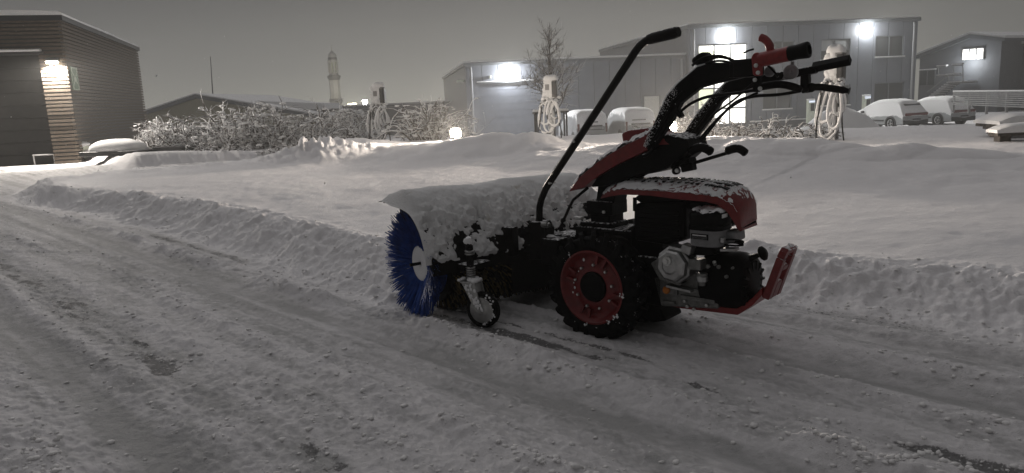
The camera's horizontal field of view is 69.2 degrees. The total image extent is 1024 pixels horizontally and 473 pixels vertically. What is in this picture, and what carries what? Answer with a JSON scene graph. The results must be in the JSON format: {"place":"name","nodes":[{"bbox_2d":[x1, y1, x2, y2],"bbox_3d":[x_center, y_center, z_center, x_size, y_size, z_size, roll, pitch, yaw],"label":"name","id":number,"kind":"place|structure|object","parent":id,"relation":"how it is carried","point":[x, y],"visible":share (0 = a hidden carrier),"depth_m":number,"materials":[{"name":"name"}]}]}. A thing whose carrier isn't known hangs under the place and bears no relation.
{"place":"outdoors","nodes":[
{"label":"outdoors","id":0,"kind":"place"},
{"bbox_2d":[0,110,1023,472],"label":"ground","id":1,"kind":"structure","parent":0,"point":[940,200],"depth_m":3.86,"materials":[{"name":"white snow"}]},
{"bbox_2d":[32,154,54,164],"bbox_3d":[-13.182,-2.121,20.933,0.540,0.400,0.035,-6,11,-16],"label":"bike rack","id":2,"kind":"object","parent":1,"relation":"on","point":[42,155],"visible":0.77,"depth_m":20.88,"materials":[{"name":"silver metal"}]},
{"bbox_2d":[0,10,147,166],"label":"garage","id":3,"kind":"structure","parent":1,"relation":"on","point":[84,77],"depth_m":21.02,"materials":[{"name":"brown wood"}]},
{"bbox_2d":[0,55,53,166],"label":"sectional door","id":4,"kind":"structure","parent":3,"relation":"in","point":[25,130],"depth_m":20.91,"materials":[{"name":"grey metal"}]},
{"bbox_2d":[79,141,91,159],"bbox_3d":[-12.377,-2.497,21.560,0.573,0.540,0.333,-6,11,-17],"label":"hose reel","id":5,"kind":"object","parent":1,"relation":"on","point":[85,146],"visible":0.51,"depth_m":21.47,"materials":[{"name":"white plastic"}]},
{"bbox_2d":[79,139,193,156],"bbox_3d":[-9.937,-2.391,19.645,2.750,0.422,1.050,0,11,14],"label":"covered trailer","id":6,"kind":"object","parent":1,"relation":"on","point":[115,147],"visible":0.98,"depth_m":19.39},
{"bbox_2d":[130,114,199,147],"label":"snowy bush","id":7,"kind":"object","parent":1,"relation":"on","point":[149,143],"visible":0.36,"depth_m":20.66,"materials":[{"name":"white plant"}]},
{"bbox_2d":[139,110,226,150],"bbox_3d":[-9.183,-2.801,20.617,2.402,1.438,2.526,-3,10,0],"label":"snowy bush","id":8,"kind":"object","parent":1,"relation":"on","point":[169,141],"visible":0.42,"depth_m":20.36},
{"bbox_2d":[138,89,276,150],"bbox_3d":[-8.319,-2.910,20.331,3.541,2.266,3.470,-9,12,-30],"label":"snowy bush","id":9,"kind":"object","parent":1,"relation":"on","point":[199,142],"visible":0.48,"depth_m":20.14,"materials":[{"name":"white plant"}]},
{"bbox_2d":[190,135,252,152],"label":"snowy bush","id":10,"kind":"object","parent":1,"relation":"on","point":[228,147],"visible":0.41,"depth_m":18.46,"materials":[{"name":"white plant"}]},
{"bbox_2d":[158,95,315,150],"bbox_3d":[-7.304,-2.805,20.424,4.083,2.033,3.554,-3,10,0],"label":"snowy bush","id":11,"kind":"object","parent":1,"relation":"on","point":[229,127],"visible":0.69,"depth_m":19.99,"materials":[{"name":"white plant"}]},
{"bbox_2d":[144,57,365,141],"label":"grey hall","id":12,"kind":"structure","parent":1,"relation":"on","point":[188,105],"depth_m":54.07,"materials":[{"name":"grey metal"}]},
{"bbox_2d":[207,102,319,149],"bbox_3d":[-6.390,-2.735,20.193,3.318,1.812,3.253,6,13,39],"label":"snowy bush","id":13,"kind":"object","parent":1,"relation":"on","point":[273,134],"visible":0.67,"depth_m":19.52,"materials":[{"name":"white plant"}]},
{"bbox_2d":[247,143,294,155],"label":"snowy bush","id":14,"kind":"object","parent":1,"relation":"on","point":[288,146],"visible":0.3,"depth_m":17.63,"materials":[{"name":"white plant"}]},
{"bbox_2d":[260,101,341,111],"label":"hall roof","id":15,"kind":"structure","parent":1,"relation":"on","point":[309,105],"depth_m":56.92,"materials":[{"name":"grey"}]},
{"bbox_2d":[265,96,364,146],"bbox_3d":[-5.845,-2.876,21.168,2.695,2.192,3.180,-10,12,-33],"label":"snowy bush","id":16,"kind":"object","parent":1,"relation":"on","point":[332,132],"visible":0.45,"depth_m":20.63,"materials":[{"name":"white plant"}]},
{"bbox_2d":[327,45,342,104],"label":"minaret","id":17,"kind":"object","parent":1,"relation":"on","point":[333,76],"visible":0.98,"depth_m":89.43,"materials":[{"name":"white paint"}]},
{"bbox_2d":[300,96,391,138],"bbox_3d":[-5.069,-3.370,22.549,2.753,1.811,3.252,-5,11,-12],"label":"snowy bush","id":18,"kind":"object","parent":1,"relation":"on","point":[349,120],"visible":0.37,"depth_m":22.19,"materials":[{"name":"white plant"}]},
{"bbox_2d":[313,116,386,139],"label":"snowy bush","id":19,"kind":"object","parent":1,"relation":"on","point":[364,134],"visible":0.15,"depth_m":23.46,"materials":[{"name":"white plant"}]},
{"bbox_2d":[366,82,390,140],"bbox_3d":[-3.730,-3.410,20.778,0.710,1.800,0.508,-2,10,4],"label":"charging post","id":20,"kind":"object","parent":1,"relation":"on","point":[378,94],"visible":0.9,"depth_m":20.67,"materials":[{"name":"grey plastic"}]},
{"bbox_2d":[341,100,449,134],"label":"flat roofed hall","id":21,"kind":"structure","parent":1,"relation":"on","point":[391,113],"depth_m":67.68,"materials":[{"name":"grey metal"}]},
{"bbox_2d":[375,94,481,140],"bbox_3d":[-2.417,-3.094,20.066,2.733,1.576,2.425,1,11,18],"label":"snowy bush","id":22,"kind":"object","parent":1,"relation":"on","point":[415,130],"visible":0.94,"depth_m":19.69,"materials":[{"name":"white plant"}]},
{"bbox_2d":[450,128,460,138],"bbox_3d":[-1.171,-1.950,15.595,0.232,0.640,0.232,-3,10,0],"label":"ground light","id":23,"kind":"object","parent":1,"relation":"on","point":[455,133],"visible":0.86,"depth_m":15.47,"materials":[{"name":"white glass"}]},
{"bbox_2d":[434,112,492,139],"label":"snowy bush","id":24,"kind":"object","parent":1,"relation":"on","point":[467,134],"visible":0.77,"depth_m":19.62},
{"bbox_2d":[0,183,1023,472],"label":"snow clods","id":25,"kind":"object","parent":1,"relation":"on","point":[676,461],"visible":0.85,"depth_m":2.78,"materials":[{"name":"white snow"}]},
{"bbox_2d":[538,75,561,137],"bbox_3d":[0.903,-3.021,17.681,0.597,1.638,0.464,1,11,17],"label":"charging post","id":26,"kind":"object","parent":1,"relation":"on","point":[550,97],"visible":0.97,"depth_m":17.59,"materials":[{"name":"grey plastic"}]},
{"bbox_2d":[514,19,586,114],"bbox_3d":[1.297,-4.934,23.036,2.202,3.863,2.796,2,11,23],"label":"bare tree","id":27,"kind":"object","parent":1,"relation":"on","point":[548,63],"visible":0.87,"depth_m":22.78,"materials":[{"name":"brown plant"}]},
{"bbox_2d":[532,108,568,135],"bbox_3d":[1.204,-3.391,23.026,1.060,1.112,0.620,-3,10,-4],"label":"steel frame","id":28,"kind":"object","parent":1,"relation":"on","point":[564,111],"visible":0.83,"depth_m":22.77,"materials":[{"name":"grey metal"}]},
{"bbox_2d":[442,53,686,136],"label":"storage hall","id":29,"kind":"structure","parent":1,"relation":"on","point":[649,81],"depth_m":48.09,"materials":[{"name":"metal"}]},
{"bbox_2d":[644,96,658,119],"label":"door","id":30,"kind":"structure","parent":29,"relation":"in","point":[651,102],"depth_m":49.05,"materials":[{"name":"white metal"}]},
{"bbox_2d":[558,109,607,135],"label":"parked van","id":31,"kind":"object","parent":1,"relation":"on","point":[576,119],"visible":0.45,"depth_m":41.49,"materials":[{"name":"silver metal"}]},
{"bbox_2d":[379,27,851,338],"bbox_3d":[0.348,-0.244,3.809,1.315,1.502,2.268,-9,12,-31],"label":"walk behind sweeper","id":32,"kind":"object","parent":1,"relation":"on","point":[590,256],"visible":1,"depth_m":3.64,"materials":[{"name":"metal"}]},
{"bbox_2d":[607,107,654,133],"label":"parked van","id":33,"kind":"object","parent":1,"relation":"on","point":[622,119],"visible":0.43,"depth_m":41.47,"materials":[{"name":"silver metal"}]},
{"bbox_2d":[670,122,676,131],"bbox_3d":[2.665,-1.596,12.539,0.232,0.693,0.232,-3,10,0],"label":"ground light","id":34,"kind":"object","parent":1,"relation":"on","point":[674,126],"visible":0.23,"depth_m":12.41,"materials":[{"name":"white glass"}]},
{"bbox_2d":[633,96,723,135],"bbox_3d":[3.648,-2.340,15.433,2.287,1.222,1.621,-3,10,0],"label":"snowy bush","id":35,"kind":"object","parent":1,"relation":"on","point":[682,127],"visible":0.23,"depth_m":15.04,"materials":[{"name":"white plant"}]},
{"bbox_2d":[677,112,752,135],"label":"snowy bush","id":36,"kind":"object","parent":1,"relation":"on","point":[713,131],"visible":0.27,"depth_m":14.67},
{"bbox_2d":[708,120,760,136],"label":"snowy bush","id":37,"kind":"object","parent":1,"relation":"on","point":[725,133],"visible":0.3,"depth_m":14.62,"materials":[{"name":"white plant"}]},
{"bbox_2d":[714,114,793,136],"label":"snowy bush","id":38,"kind":"object","parent":1,"relation":"on","point":[733,132],"visible":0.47,"depth_m":14.41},
{"bbox_2d":[599,16,920,129],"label":"office building","id":39,"kind":"structure","parent":1,"relation":"on","point":[885,46],"depth_m":49.73,"materials":[{"name":"metal"}]},
{"bbox_2d":[762,88,792,110],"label":"window","id":40,"kind":"structure","parent":39,"relation":"in","point":[778,102],"depth_m":49.75,"materials":[{"name":"grey glass"}]},
{"bbox_2d":[772,41,793,48],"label":"window","id":41,"kind":"structure","parent":39,"relation":"in","point":[777,44],"depth_m":49.14,"materials":[{"name":"grey glass"}]},
{"bbox_2d":[820,38,849,60],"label":"window","id":42,"kind":"structure","parent":39,"relation":"in","point":[825,43],"depth_m":49.67,"materials":[{"name":"grey glass"}]},
{"bbox_2d":[819,84,850,106],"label":"window","id":43,"kind":"structure","parent":39,"relation":"in","point":[846,85],"depth_m":50.31,"materials":[{"name":"grey glass"}]},
{"bbox_2d":[874,82,903,101],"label":"window","id":44,"kind":"structure","parent":39,"relation":"in","point":[885,90],"depth_m":50.81,"materials":[{"name":"grey glass"}]},
{"bbox_2d":[874,35,904,57],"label":"window","id":45,"kind":"structure","parent":39,"relation":"in","point":[886,46],"depth_m":50.27,"materials":[{"name":"grey glass"}]},
{"bbox_2d":[740,112,814,137],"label":"snowy bush","id":46,"kind":"object","parent":1,"relation":"on","point":[765,135],"visible":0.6,"depth_m":13.97,"materials":[{"name":"white plant"}]},
{"bbox_2d":[770,120,844,137],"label":"snowy bush","id":47,"kind":"object","parent":1,"relation":"on","point":[812,133],"visible":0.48,"depth_m":13.90,"materials":[{"name":"white plant"}]},
{"bbox_2d":[806,99,814,122],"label":"yard charger","id":48,"kind":"object","parent":1,"relation":"on","point":[810,109],"visible":0.83,"depth_m":48.94,"materials":[{"name":"white"}]},
{"bbox_2d":[814,44,846,139],"bbox_3d":[5.580,-2.430,12.940,0.543,1.800,0.510,5,13,37],"label":"charging post","id":49,"kind":"object","parent":1,"relation":"on","point":[836,101],"visible":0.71,"depth_m":12.86,"materials":[{"name":"grey plastic"}]},
{"bbox_2d":[801,107,879,129],"bbox_3d":[16.191,-5.465,36.706,4.846,1.920,3.654,-3,10,0],"label":"snow pile","id":50,"kind":"object","parent":1,"relation":"on","point":[852,118],"visible":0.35,"depth_m":35.73,"materials":[{"name":"white snow"}]},
{"bbox_2d":[862,95,870,108],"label":"yard charger","id":51,"kind":"object","parent":1,"relation":"on","point":[866,100],"visible":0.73,"depth_m":48.84,"materials":[{"name":"white"}]},
{"bbox_2d":[857,98,927,126],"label":"parked car","id":52,"kind":"object","parent":1,"relation":"on","point":[897,112],"visible":0.71,"depth_m":43.31,"materials":[{"name":"silver metal"}]},
{"bbox_2d":[918,96,975,124],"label":"parked car","id":53,"kind":"object","parent":1,"relation":"on","point":[938,109],"visible":0.56,"depth_m":44.24,"materials":[{"name":"silver metal"}]},
{"bbox_2d":[916,31,1023,111],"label":"gabled workshop","id":54,"kind":"structure","parent":1,"relation":"on","point":[982,60],"depth_m":60.43,"materials":[{"name":"grey metal"}]},
{"bbox_2d":[919,68,936,85],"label":"window","id":55,"kind":"structure","parent":54,"relation":"in","point":[927,76],"depth_m":64.11,"materials":[{"name":"grey glass"}]},
{"bbox_2d":[962,47,984,60],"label":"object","id":56,"kind":"structure","parent":54,"relation":"in","point":[969,53],"depth_m":60.40,"materials":[{"name":"white glass"}]},
{"bbox_2d":[952,90,1023,113],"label":"rail fence","id":57,"kind":"object","parent":1,"relation":"on","point":[997,97],"visible":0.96,"depth_m":35.77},
{"bbox_2d":[973,112,1023,141],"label":"picnic table","id":58,"kind":"object","parent":1,"relation":"on","point":[1001,127],"visible":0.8,"depth_m":11.49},
{"bbox_2d":[0,0,1023,108],"label":"sky","id":59,"kind":"structure","parent":0,"point":[408,46],"materials":[{"name":"grey"}]},
{"bbox_2d":[50,1,986,367],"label":"snowflakes","id":60,"kind":"object","parent":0,"point":[322,101],"visible":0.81,"depth_m":5.58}
]}

